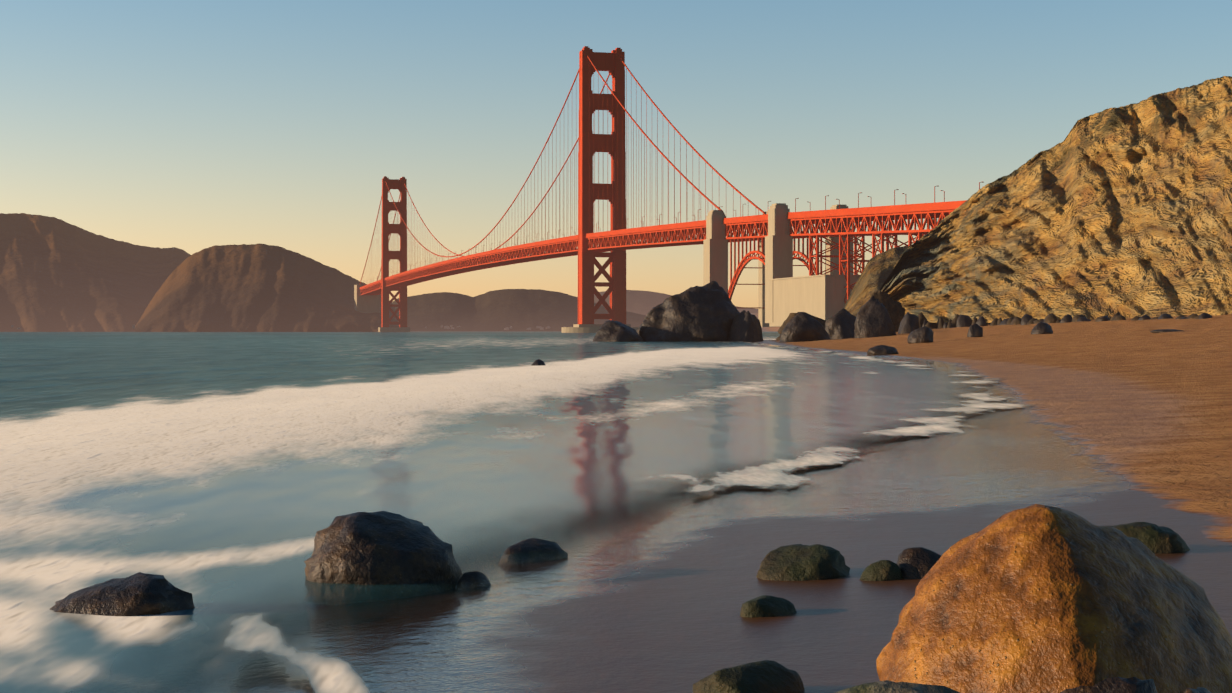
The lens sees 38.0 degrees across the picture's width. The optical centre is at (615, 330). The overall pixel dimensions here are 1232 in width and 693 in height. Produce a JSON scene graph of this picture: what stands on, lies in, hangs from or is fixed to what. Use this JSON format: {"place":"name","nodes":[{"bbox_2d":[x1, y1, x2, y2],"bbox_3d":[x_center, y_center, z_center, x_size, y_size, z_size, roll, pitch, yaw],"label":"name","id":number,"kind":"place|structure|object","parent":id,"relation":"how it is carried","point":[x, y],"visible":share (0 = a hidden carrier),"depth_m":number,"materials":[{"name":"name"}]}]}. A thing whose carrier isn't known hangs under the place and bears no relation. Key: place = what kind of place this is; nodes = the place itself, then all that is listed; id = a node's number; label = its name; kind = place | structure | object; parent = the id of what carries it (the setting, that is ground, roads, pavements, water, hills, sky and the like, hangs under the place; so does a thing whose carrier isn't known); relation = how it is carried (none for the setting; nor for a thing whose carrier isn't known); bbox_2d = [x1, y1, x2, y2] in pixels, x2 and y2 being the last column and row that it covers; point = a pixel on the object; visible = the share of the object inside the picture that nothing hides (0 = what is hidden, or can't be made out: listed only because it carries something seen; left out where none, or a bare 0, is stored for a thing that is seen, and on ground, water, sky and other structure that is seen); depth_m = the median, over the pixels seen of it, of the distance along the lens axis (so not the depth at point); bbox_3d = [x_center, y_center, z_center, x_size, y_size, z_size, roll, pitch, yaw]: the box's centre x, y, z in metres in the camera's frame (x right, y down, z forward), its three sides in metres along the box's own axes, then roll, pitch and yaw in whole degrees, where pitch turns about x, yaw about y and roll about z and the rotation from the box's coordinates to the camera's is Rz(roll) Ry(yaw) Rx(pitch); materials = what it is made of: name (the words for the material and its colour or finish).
{"place":"outdoors","nodes":[
{"label":"outdoors","id":0,"kind":"place"},
{"bbox_2d":[0,213,190,331],"bbox_3d":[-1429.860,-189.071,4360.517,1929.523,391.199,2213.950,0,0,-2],"label":"hill","id":1,"kind":"structure","parent":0,"point":[58,275],"depth_m":3940.15,"materials":[{"name":"brown stone"}]},
{"bbox_2d":[135,244,398,331],"bbox_3d":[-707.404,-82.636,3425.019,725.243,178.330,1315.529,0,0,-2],"label":"hill","id":2,"kind":"structure","parent":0,"point":[248,288],"depth_m":3073.03,"materials":[{"name":"brown stone"}]},
{"bbox_2d":[11,324,570,329],"bbox_3d":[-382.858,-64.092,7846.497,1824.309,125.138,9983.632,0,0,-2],"label":"shore buildings","id":3,"kind":"structure","parent":0,"point":[445,327],"depth_m":6882.95,"materials":[{"name":"beige"}]},
{"bbox_2d":[0,331,1034,692],"bbox_3d":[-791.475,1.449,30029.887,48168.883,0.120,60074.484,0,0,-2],"label":"sea","id":4,"kind":"structure","parent":0,"point":[222,477],"depth_m":22.58,"materials":[{"name":"liquid"}]},
{"bbox_2d":[381,46,625,326],"bbox_3d":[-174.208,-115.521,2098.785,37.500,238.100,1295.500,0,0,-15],"label":"bridge towers","id":5,"kind":"structure","parent":4,"relation":"on","point":[590,192],"depth_m":1477.10,"materials":[{"name":"red metal"}]},
{"bbox_2d":[359,55,764,286],"bbox_3d":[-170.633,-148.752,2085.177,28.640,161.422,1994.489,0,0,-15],"label":"suspension cables","id":6,"kind":"object","parent":5,"relation":"hanging from","point":[694,186],"visible":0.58,"depth_m":1501.94,"materials":[{"name":"red metal"}]},
{"bbox_2d":[359,182,983,294],"bbox_3d":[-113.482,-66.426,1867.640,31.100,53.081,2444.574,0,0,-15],"label":"bridge deck","id":7,"kind":"structure","parent":5,"relation":"on","point":[900,215],"depth_m":1207.16,"materials":[{"name":"red metal"}]},
{"bbox_2d":[532,359,544,365],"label":"rock","id":8,"kind":"object","parent":4,"relation":"in","point":[537,362],"visible":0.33,"depth_m":74.03,"materials":[{"name":"grey stone"}]},
{"bbox_2d":[593,320,643,341],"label":"rock","id":9,"kind":"object","parent":4,"relation":"in","point":[612,331],"visible":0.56,"depth_m":249.39,"materials":[{"name":"grey stone"}]},
{"bbox_2d":[392,289,645,330],"bbox_3d":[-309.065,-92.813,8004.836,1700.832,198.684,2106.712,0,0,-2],"label":"distant hill","id":10,"kind":"structure","parent":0,"point":[515,309],"depth_m":7627.94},
{"bbox_2d":[354,203,859,332],"bbox_3d":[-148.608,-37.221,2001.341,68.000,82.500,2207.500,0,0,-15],"label":"bridge pier","id":11,"kind":"structure","parent":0,"point":[783,293],"depth_m":1008.53,"materials":[{"name":"beige concrete"}]},
{"bbox_2d":[594,290,757,314],"bbox_3d":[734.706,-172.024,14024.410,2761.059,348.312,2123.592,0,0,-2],"label":"distant hill","id":12,"kind":"structure","parent":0,"point":[641,302],"depth_m":14616.26,"materials":[{"name":"brown"}]},
{"bbox_2d":[160,313,1231,692],"bbox_3d":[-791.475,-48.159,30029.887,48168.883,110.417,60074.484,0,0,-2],"label":"ground","id":13,"kind":"structure","parent":0,"point":[1126,421],"depth_m":12.91,"materials":[{"name":"brown sand"}]},
{"bbox_2d":[50,572,194,615],"bbox_3d":[-2.643,1.498,9.686,0.890,0.355,0.529,0,0,-2],"label":"rock","id":14,"kind":"object","parent":13,"relation":"on","point":[138,594],"visible":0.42,"depth_m":9.59,"materials":[{"name":"grey stone"}]},
{"bbox_2d":[304,511,461,604],"bbox_3d":[-1.418,1.399,10.995,0.998,0.574,0.873,0,0,-2],"label":"rock","id":15,"kind":"object","parent":13,"relation":"on","point":[379,548],"visible":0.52,"depth_m":10.69,"materials":[{"name":"grey stone"}]},
{"bbox_2d":[455,571,490,589],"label":"rock","id":16,"kind":"object","parent":13,"relation":"on","point":[473,577],"visible":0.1,"depth_m":10.79,"materials":[{"name":"grey stone"}]},
{"bbox_2d":[498,538,567,564],"bbox_3d":[-0.568,1.537,12.196,0.496,0.238,0.424,0,0,-2],"label":"flat rock","id":17,"kind":"object","parent":13,"relation":"on","point":[529,548],"visible":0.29,"depth_m":12.11,"materials":[{"name":"grey stone"}]},
{"bbox_2d":[636,281,739,341],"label":"rock","id":18,"kind":"object","parent":13,"relation":"on","point":[708,312],"visible":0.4,"depth_m":251.91,"materials":[{"name":"grey stone"}]},
{"bbox_2d":[727,310,763,341],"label":"rock","id":19,"kind":"object","parent":13,"relation":"on","point":[745,326],"visible":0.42,"depth_m":250.63,"materials":[{"name":"grey stone"}]},
{"bbox_2d":[693,660,804,692],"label":"rock","id":20,"kind":"object","parent":13,"relation":"on","point":[766,676],"visible":1,"depth_m":7.03,"materials":[{"name":"stone"}]},
{"bbox_2d":[740,595,796,617],"bbox_3d":[0.784,1.439,9.139,0.318,0.170,0.252,0,0,-2],"label":"rock","id":21,"kind":"object","parent":13,"relation":"on","point":[765,606],"visible":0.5,"depth_m":9.07,"materials":[{"name":"stone"}]},
{"bbox_2d":[776,313,825,339],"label":"outcrop","id":22,"kind":"object","parent":13,"relation":"on","point":[790,316],"visible":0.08,"depth_m":264.81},
{"bbox_2d":[756,544,849,580],"bbox_3d":[1.113,1.394,10.566,0.575,0.269,0.515,0,0,-2],"label":"rock","id":23,"kind":"object","parent":13,"relation":"on","point":[797,562],"visible":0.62,"depth_m":10.45,"materials":[{"name":"green stone"}]},
{"bbox_2d":[779,312,830,342],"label":"rock","id":24,"kind":"object","parent":13,"relation":"on","point":[802,326],"visible":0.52,"depth_m":216.16,"materials":[{"name":"grey stone"}]},
{"bbox_2d":[825,308,855,339],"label":"rock","id":25,"kind":"object","parent":13,"relation":"on","point":[839,324],"visible":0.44,"depth_m":221.89,"materials":[{"name":"grey stone"}]},
{"bbox_2d":[854,296,895,337],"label":"rock","id":26,"kind":"object","parent":13,"relation":"on","point":[873,318],"visible":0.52,"depth_m":213.38,"materials":[{"name":"grey stone"}]},
{"bbox_2d":[860,560,902,580],"bbox_3d":[1.515,1.404,10.260,0.261,0.184,0.229,0,0,-2],"label":"rock","id":27,"kind":"object","parent":13,"relation":"on","point":[884,570],"visible":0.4,"depth_m":10.20,"materials":[{"name":"green stone"}]},
{"bbox_2d":[867,345,898,354],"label":"rock","id":28,"kind":"object","parent":13,"relation":"on","point":[881,350],"visible":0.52,"depth_m":109.52,"materials":[{"name":"grey stone"}]},
{"bbox_2d":[870,290,905,331],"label":"outcrop","id":29,"kind":"object","parent":13,"relation":"on","point":[896,310],"visible":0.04,"depth_m":263.93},
{"bbox_2d":[835,680,959,692],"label":"flat rock","id":30,"kind":"object","parent":13,"relation":"on","point":[886,686],"visible":1,"depth_m":5.96,"materials":[{"name":"stone"}]},
{"bbox_2d":[898,312,919,333],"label":"rock","id":31,"kind":"object","parent":13,"relation":"on","point":[909,322],"visible":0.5,"depth_m":226.50,"materials":[{"name":"grey stone"}]},
{"bbox_2d":[897,547,940,578],"bbox_3d":[1.762,1.370,10.289,0.310,0.252,0.283,0,0,-2],"label":"rock","id":32,"kind":"object","parent":13,"relation":"on","point":[916,562],"visible":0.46,"depth_m":10.23,"materials":[{"name":"grey stone"}]},
{"bbox_2d":[907,326,933,343],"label":"rock","id":33,"kind":"object","parent":13,"relation":"on","point":[924,334],"visible":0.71,"depth_m":150.96,"materials":[{"name":"grey stone"}]},
{"bbox_2d":[918,312,926,327],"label":"cliff boulder","id":34,"kind":"object","parent":13,"relation":"on","point":[922,317],"visible":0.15,"depth_m":270.97,"materials":[{"name":"grey stone"}]},
{"bbox_2d":[925,321,932,328],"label":"cliff boulder","id":35,"kind":"object","parent":13,"relation":"on","point":[928,324],"visible":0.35,"depth_m":267.72,"materials":[{"name":"grey stone"}]},
{"bbox_2d":[937,317,944,328],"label":"cliff boulder","id":36,"kind":"object","parent":13,"relation":"on","point":[940,322],"visible":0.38,"depth_m":263.02,"materials":[{"name":"grey stone"}]},
{"bbox_2d":[950,314,958,327],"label":"cliff boulder","id":37,"kind":"object","parent":13,"relation":"on","point":[953,322],"visible":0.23,"depth_m":256.22,"materials":[{"name":"grey stone"}]},
{"bbox_2d":[956,314,972,326],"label":"cliff boulder","id":38,"kind":"object","parent":13,"relation":"on","point":[964,320],"visible":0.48,"depth_m":253.77,"materials":[{"name":"grey stone"}]},
{"bbox_2d":[967,323,982,336],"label":"rock","id":39,"kind":"object","parent":13,"relation":"on","point":[975,330],"visible":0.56,"depth_m":161.01,"materials":[{"name":"grey stone"}]},
{"bbox_2d":[976,316,987,325],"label":"cliff boulder","id":40,"kind":"object","parent":13,"relation":"on","point":[981,320],"visible":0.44,"depth_m":246.07,"materials":[{"name":"grey stone"}]},
{"bbox_2d":[990,318,997,325],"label":"cliff boulder","id":41,"kind":"object","parent":13,"relation":"on","point":[994,322],"visible":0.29,"depth_m":241.08,"materials":[{"name":"grey stone"}]},
{"bbox_2d":[1000,318,1007,324],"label":"cliff boulder","id":42,"kind":"object","parent":13,"relation":"on","point":[1004,322],"visible":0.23,"depth_m":236.28,"materials":[{"name":"grey stone"}]},
{"bbox_2d":[1006,317,1013,324],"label":"cliff boulder","id":43,"kind":"object","parent":13,"relation":"on","point":[1009,320],"visible":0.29,"depth_m":234.13,"materials":[{"name":"grey stone"}]},
{"bbox_2d":[1010,317,1020,324],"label":"cliff boulder","id":44,"kind":"object","parent":13,"relation":"on","point":[1016,321],"visible":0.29,"depth_m":232.06,"materials":[{"name":"grey stone"}]},
{"bbox_2d":[1021,314,1032,324],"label":"cliff boulder","id":45,"kind":"object","parent":13,"relation":"on","point":[1025,318],"visible":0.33,"depth_m":227.34,"materials":[{"name":"grey stone"}]},
{"bbox_2d":[1027,318,1037,324],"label":"cliff boulder","id":46,"kind":"object","parent":13,"relation":"on","point":[1031,321],"visible":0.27,"depth_m":225.69,"materials":[{"name":"grey stone"}]},
{"bbox_2d":[1031,322,1052,333],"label":"rock","id":47,"kind":"object","parent":13,"relation":"on","point":[1042,328],"visible":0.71,"depth_m":151.25,"materials":[{"name":"grey stone"}]},
{"bbox_2d":[1044,313,1057,322],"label":"cliff boulder","id":48,"kind":"object","parent":13,"relation":"on","point":[1051,318],"visible":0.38,"depth_m":218.11,"materials":[{"name":"stone"}]},
{"bbox_2d":[876,504,1231,692],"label":"rock","id":49,"kind":"object","parent":13,"relation":"on","point":[1037,598],"visible":0.96,"depth_m":6.69,"materials":[{"name":"brown stone"}]},
{"bbox_2d":[1060,314,1072,322],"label":"cliff boulder","id":50,"kind":"object","parent":13,"relation":"on","point":[1067,318],"visible":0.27,"depth_m":213.02,"materials":[{"name":"grey stone"}]},
{"bbox_2d":[1073,315,1085,321],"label":"cliff boulder","id":51,"kind":"object","parent":13,"relation":"on","point":[1076,317],"visible":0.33,"depth_m":208.80,"materials":[{"name":"stone"}]},
{"bbox_2d":[1077,317,1090,321],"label":"cliff boulder","id":52,"kind":"object","parent":13,"relation":"on","point":[1080,319],"visible":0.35,"depth_m":208.06,"materials":[{"name":"grey stone"}]},
{"bbox_2d":[1097,316,1109,321],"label":"cliff boulder","id":53,"kind":"object","parent":13,"relation":"on","point":[1104,318],"visible":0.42,"depth_m":200.74,"materials":[{"name":"grey stone"}]},
{"bbox_2d":[1060,677,1156,692],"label":"rock","id":54,"kind":"object","parent":13,"relation":"on","point":[1121,685],"visible":1,"depth_m":5.79,"materials":[{"name":"grey stone"}]},
{"bbox_2d":[1112,315,1125,320],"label":"cliff boulder","id":55,"kind":"object","parent":13,"relation":"on","point":[1118,317],"visible":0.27,"depth_m":195.80,"materials":[{"name":"stone"}]},
{"bbox_2d":[1138,314,1150,319],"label":"cliff boulder","id":56,"kind":"object","parent":13,"relation":"on","point":[1145,317],"visible":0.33,"depth_m":187.15,"materials":[{"name":"stone"}]},
{"bbox_2d":[1111,522,1189,553],"bbox_3d":[3.279,1.328,11.245,0.628,0.268,0.480,0,0,33],"label":"rock","id":57,"kind":"object","parent":13,"relation":"on","point":[1155,539],"visible":0.21,"depth_m":11.05,"materials":[{"name":"green stone"}]},
{"bbox_2d":[1158,313,1172,318],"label":"cliff boulder","id":58,"kind":"object","parent":13,"relation":"on","point":[1165,316],"visible":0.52,"depth_m":180.78,"materials":[{"name":"grey stone"}]},
{"bbox_2d":[1150,329,1182,332],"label":"driftwood","id":59,"kind":"object","parent":13,"relation":"on","point":[1163,330],"visible":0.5,"depth_m":121.33,"materials":[{"name":"grey wood"}]},
{"bbox_2d":[1186,313,1197,318],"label":"cliff boulder","id":60,"kind":"object","parent":13,"relation":"on","point":[1193,316],"visible":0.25,"depth_m":171.53,"materials":[{"name":"stone"}]},
{"bbox_2d":[1184,687,1210,692],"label":"rock","id":61,"kind":"object","parent":13,"relation":"on","point":[1198,690],"visible":1,"depth_m":5.72,"materials":[{"name":"grey stone"}]},
{"bbox_2d":[1199,312,1211,318],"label":"cliff boulder","id":62,"kind":"object","parent":13,"relation":"on","point":[1204,315],"visible":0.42,"depth_m":167.38,"materials":[{"name":"grey stone"}]},
{"bbox_2d":[727,232,928,307],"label":"bridge support structure","id":63,"kind":"object","parent":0,"point":[745,261],"visible":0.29,"depth_m":974.30,"materials":[{"name":"red metal"}]},
{"bbox_2d":[845,246,909,316],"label":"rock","id":64,"kind":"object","parent":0,"point":[876,272],"depth_m":584.07,"materials":[{"name":"brown stone"}]},
{"bbox_2d":[880,76,1231,328],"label":"cliff","id":65,"kind":"structure","parent":0,"point":[1124,211],"depth_m":286.18,"materials":[{"name":"brown stone"}]}
]}

